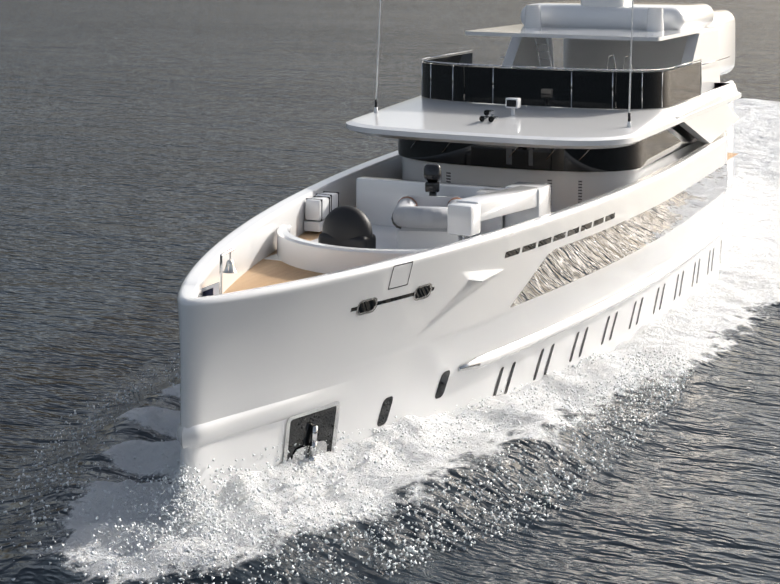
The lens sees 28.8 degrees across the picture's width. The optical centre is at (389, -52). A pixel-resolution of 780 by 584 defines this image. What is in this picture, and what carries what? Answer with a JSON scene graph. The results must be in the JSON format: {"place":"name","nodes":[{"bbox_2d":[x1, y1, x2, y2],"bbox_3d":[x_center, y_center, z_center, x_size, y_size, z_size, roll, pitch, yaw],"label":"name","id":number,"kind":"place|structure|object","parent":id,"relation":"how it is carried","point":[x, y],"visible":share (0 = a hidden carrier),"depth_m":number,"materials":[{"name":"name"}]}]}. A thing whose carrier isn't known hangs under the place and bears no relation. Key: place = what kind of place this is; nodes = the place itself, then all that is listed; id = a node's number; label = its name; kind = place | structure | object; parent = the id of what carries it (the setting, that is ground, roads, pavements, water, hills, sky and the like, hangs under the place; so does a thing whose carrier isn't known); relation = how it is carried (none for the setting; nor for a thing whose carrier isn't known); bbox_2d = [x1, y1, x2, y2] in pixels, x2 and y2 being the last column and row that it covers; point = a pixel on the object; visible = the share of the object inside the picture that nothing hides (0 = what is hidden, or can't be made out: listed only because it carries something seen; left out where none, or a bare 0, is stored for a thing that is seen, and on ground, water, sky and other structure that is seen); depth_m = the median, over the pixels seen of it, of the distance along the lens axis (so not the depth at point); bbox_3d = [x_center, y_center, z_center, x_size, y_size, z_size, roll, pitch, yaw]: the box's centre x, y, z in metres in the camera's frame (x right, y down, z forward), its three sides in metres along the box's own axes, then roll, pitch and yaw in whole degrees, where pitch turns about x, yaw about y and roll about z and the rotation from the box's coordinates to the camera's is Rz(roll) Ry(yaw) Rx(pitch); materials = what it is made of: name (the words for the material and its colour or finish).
{"place":"outdoors","nodes":[
{"label":"outdoors","id":0,"kind":"place"},
{"bbox_2d":[0,80,779,583],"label":"sea","id":1,"kind":"structure","parent":0,"point":[116,224],"depth_m":36.01,"materials":[{"name":"grey liquid"}]},
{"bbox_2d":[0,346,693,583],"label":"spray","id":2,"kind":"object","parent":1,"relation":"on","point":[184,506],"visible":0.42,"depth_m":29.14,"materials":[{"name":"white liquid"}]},
{"bbox_2d":[177,80,733,506],"bbox_3d":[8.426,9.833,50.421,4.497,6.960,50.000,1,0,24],"label":"hull","id":3,"kind":"object","parent":1,"relation":"on","point":[249,349],"visible":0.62,"depth_m":33.41,"materials":[{"name":"white paint"}]},
{"bbox_2d":[203,282,218,296],"bbox_3d":[-3.663,6.928,30.291,0.520,0.600,0.054,1,0,11],"label":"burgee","id":4,"kind":"object","parent":3,"relation":"attached to","point":[212,289],"visible":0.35,"depth_m":30.27,"materials":[{"name":"white fabric"}]},
{"bbox_2d":[177,378,359,448],"bbox_3d":[-2.994,9.204,30.521,3.183,0.420,4.471,1,0,24],"label":"belt","id":5,"kind":"object","parent":3,"relation":"on","point":[195,436],"depth_m":29.81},
{"bbox_2d":[304,191,339,231],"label":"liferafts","id":6,"kind":"object","parent":3,"relation":"attached to","point":[319,207],"visible":0.83,"depth_m":39.81,"materials":[{"name":"white plastic"}]},
{"bbox_2d":[223,206,551,293],"bbox_3d":[0.133,7.791,37.439,8.150,0.600,18.500,1,0,24],"label":"foredeck","id":7,"kind":"object","parent":3,"relation":"on","point":[264,272],"depth_m":34.82,"materials":[{"name":"brown wood"}]},
{"bbox_2d":[220,248,236,293],"bbox_3d":[-2.802,7.051,30.600,1.347,2.028,0.420,1,0,-16],"label":"bell","id":8,"kind":"object","parent":7,"relation":"on","point":[230,267],"visible":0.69,"depth_m":30.44,"materials":[{"name":"silver metal"}]},
{"bbox_2d":[264,225,503,281],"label":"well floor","id":9,"kind":"structure","parent":7,"relation":"on","point":[386,237],"depth_m":38.86,"materials":[{"name":"white"}]},
{"bbox_2d":[318,206,375,248],"bbox_3d":[-1.036,6.861,36.652,1.320,1.320,0.726,1,0,24],"label":"dome cover","id":10,"kind":"object","parent":9,"relation":"on","point":[347,226],"visible":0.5,"depth_m":36.36,"materials":[{"name":"black plastic"}]},
{"bbox_2d":[277,176,504,273],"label":"well walls","id":11,"kind":"structure","parent":9,"relation":"on","point":[377,199],"depth_m":38.92,"materials":[{"name":"white paint"}]},
{"bbox_2d":[391,164,462,248],"bbox_3d":[1.009,6.526,38.181,1.832,1.906,3.451,0,0,4],"label":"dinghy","id":12,"kind":"object","parent":9,"relation":"on","point":[419,222],"visible":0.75,"depth_m":37.17,"materials":[{"name":"rubber"},{"name":"plastic"}]},
{"bbox_2d":[447,181,550,239],"bbox_3d":[2.762,6.748,37.685,1.075,1.530,4.701,1,0,24],"label":"crane","id":13,"kind":"object","parent":9,"relation":"on","point":[516,202],"depth_m":37.12,"materials":[{"name":"white metal"}]},
{"bbox_2d":[283,213,721,462],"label":"hull openings","id":14,"kind":"object","parent":3,"relation":"attached to","point":[298,426],"visible":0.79,"depth_m":32.05,"materials":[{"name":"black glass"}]},
{"bbox_2d":[292,425,326,462],"bbox_3d":[-1.617,10.480,30.995,0.273,1.492,1.057,0,0,42],"label":"anchor","id":15,"kind":"object","parent":14,"relation":"in","point":[319,446],"visible":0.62,"depth_m":30.93,"materials":[{"name":"silver metal"}]},
{"bbox_2d":[402,140,706,211],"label":"superstructure wall","id":16,"kind":"structure","parent":3,"relation":"on","point":[565,189],"depth_m":43.73,"materials":[{"name":"white"}]},
{"bbox_2d":[446,172,581,204],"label":"louvres","id":17,"kind":"object","parent":16,"relation":"attached to","point":[547,183],"visible":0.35,"depth_m":43.40,"materials":[{"name":"grey"}]},
{"bbox_2d":[398,125,697,171],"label":"bridge windows","id":18,"kind":"structure","parent":16,"relation":"on","point":[648,151],"depth_m":43.88,"materials":[{"name":"black glass"}]},
{"bbox_2d":[411,140,589,160],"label":"windshield wipers","id":19,"kind":"object","parent":18,"relation":"attached to","point":[516,148],"visible":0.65,"depth_m":43.20,"materials":[{"name":"black metal"}]},
{"bbox_2d":[506,148,532,165],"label":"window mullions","id":20,"kind":"object","parent":18,"relation":"attached to","point":[508,154],"visible":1,"depth_m":43.62,"materials":[{"name":"grey"}]},
{"bbox_2d":[675,95,738,142],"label":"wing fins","id":21,"kind":"object","parent":18,"relation":"on","point":[710,126],"visible":0.43,"depth_m":50.00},
{"bbox_2d":[458,206,727,371],"bbox_3d":[7.443,9.570,44.815,1.334,0.533,23.090,1,0,27],"label":"rub rail","id":22,"kind":"object","parent":3,"relation":"on","point":[531,340],"visible":1,"depth_m":39.96,"materials":[{"name":"white paint"}]},
{"bbox_2d":[510,163,726,307],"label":"hull side window","id":23,"kind":"structure","parent":3,"relation":"on","point":[559,267],"depth_m":41.00,"materials":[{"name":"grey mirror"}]},
{"bbox_2d":[727,153,738,159],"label":"decks","id":24,"kind":"object","parent":3,"relation":"on","point":[730,155],"visible":0.1,"depth_m":53.94,"materials":[{"name":"brown wood"}]},
{"bbox_2d":[457,101,656,109],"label":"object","id":25,"kind":"structure","parent":0,"point":[547,106],"depth_m":49.39,"materials":[{"name":"white"}]},
{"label":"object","id":26,"kind":"object","parent":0,"visible":0},
{"bbox_2d":[346,91,740,148],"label":"roof underside trim","id":27,"kind":"structure","parent":26,"relation":"on","point":[502,144],"depth_m":41.42,"materials":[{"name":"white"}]},
{"bbox_2d":[346,94,740,145],"bbox_3d":[5.329,5.196,48.928,8.700,0.140,16.299,1,0,24],"label":"roof edge","id":28,"kind":"object","parent":27,"relation":"on","point":[520,141],"visible":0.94,"depth_m":41.66,"materials":[{"name":"white"}]},
{"bbox_2d":[352,83,736,137],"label":"wheelhouse roof","id":29,"kind":"structure","parent":28,"relation":"on","point":[417,112],"depth_m":43.94,"materials":[{"name":"white"}]},
{"bbox_2d":[479,97,520,121],"bbox_3d":[3.200,4.716,43.907,0.473,0.706,1.778,0,0,33],"label":"searchlight and horns","id":30,"kind":"object","parent":29,"relation":"on","point":[513,103],"visible":0.98,"depth_m":44.31},
{"bbox_2d":[374,0,632,127],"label":"whip antennas","id":31,"kind":"object","parent":29,"relation":"on","point":[628,121],"visible":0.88,"depth_m":42.63,"materials":[{"name":"white"}]},
{"bbox_2d":[422,37,729,108],"bbox_3d":[6.690,3.948,51.928,8.100,2.320,12.720,1,0,24],"label":"windscreen","id":32,"kind":"object","parent":29,"relation":"on","point":[548,88],"depth_m":46.12,"materials":[{"name":"black glass"}]},
{"bbox_2d":[437,83,728,100],"bbox_3d":[6.388,4.970,51.276,7.900,0.350,11.150,1,0,24],"label":"sun coaming","id":33,"kind":"object","parent":29,"relation":"on","point":[722,84],"visible":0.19,"depth_m":54.88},
{"bbox_2d":[421,50,701,108],"bbox_3d":[5.312,4.173,48.871,8.143,1.185,6.064,1,0,24],"label":"railing frame","id":34,"kind":"object","parent":33,"relation":"on","point":[493,66],"visible":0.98,"depth_m":46.30,"materials":[{"name":"metal"}]},
{"bbox_2d":[419,83,734,109],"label":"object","id":35,"kind":"object","parent":33,"relation":"on","point":[713,90],"visible":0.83,"depth_m":47.00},
{"bbox_2d":[520,0,734,74],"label":"superstructure","id":36,"kind":"object","parent":29,"relation":"on","point":[596,53],"visible":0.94,"depth_m":56.23,"materials":[{"name":"white"}]},
{"bbox_2d":[501,29,719,93],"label":"pylons","id":37,"kind":"object","parent":28,"relation":"on","point":[703,46],"visible":0.36,"depth_m":54.66,"materials":[{"name":"white"}]},
{"bbox_2d":[465,24,712,40],"bbox_3d":[7.053,2.841,52.712,6.600,0.120,8.000,1,0,24],"label":"hardtop","id":38,"kind":"object","parent":37,"relation":"on","point":[519,30],"visible":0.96,"depth_m":50.24,"materials":[{"name":"white"}]}
]}

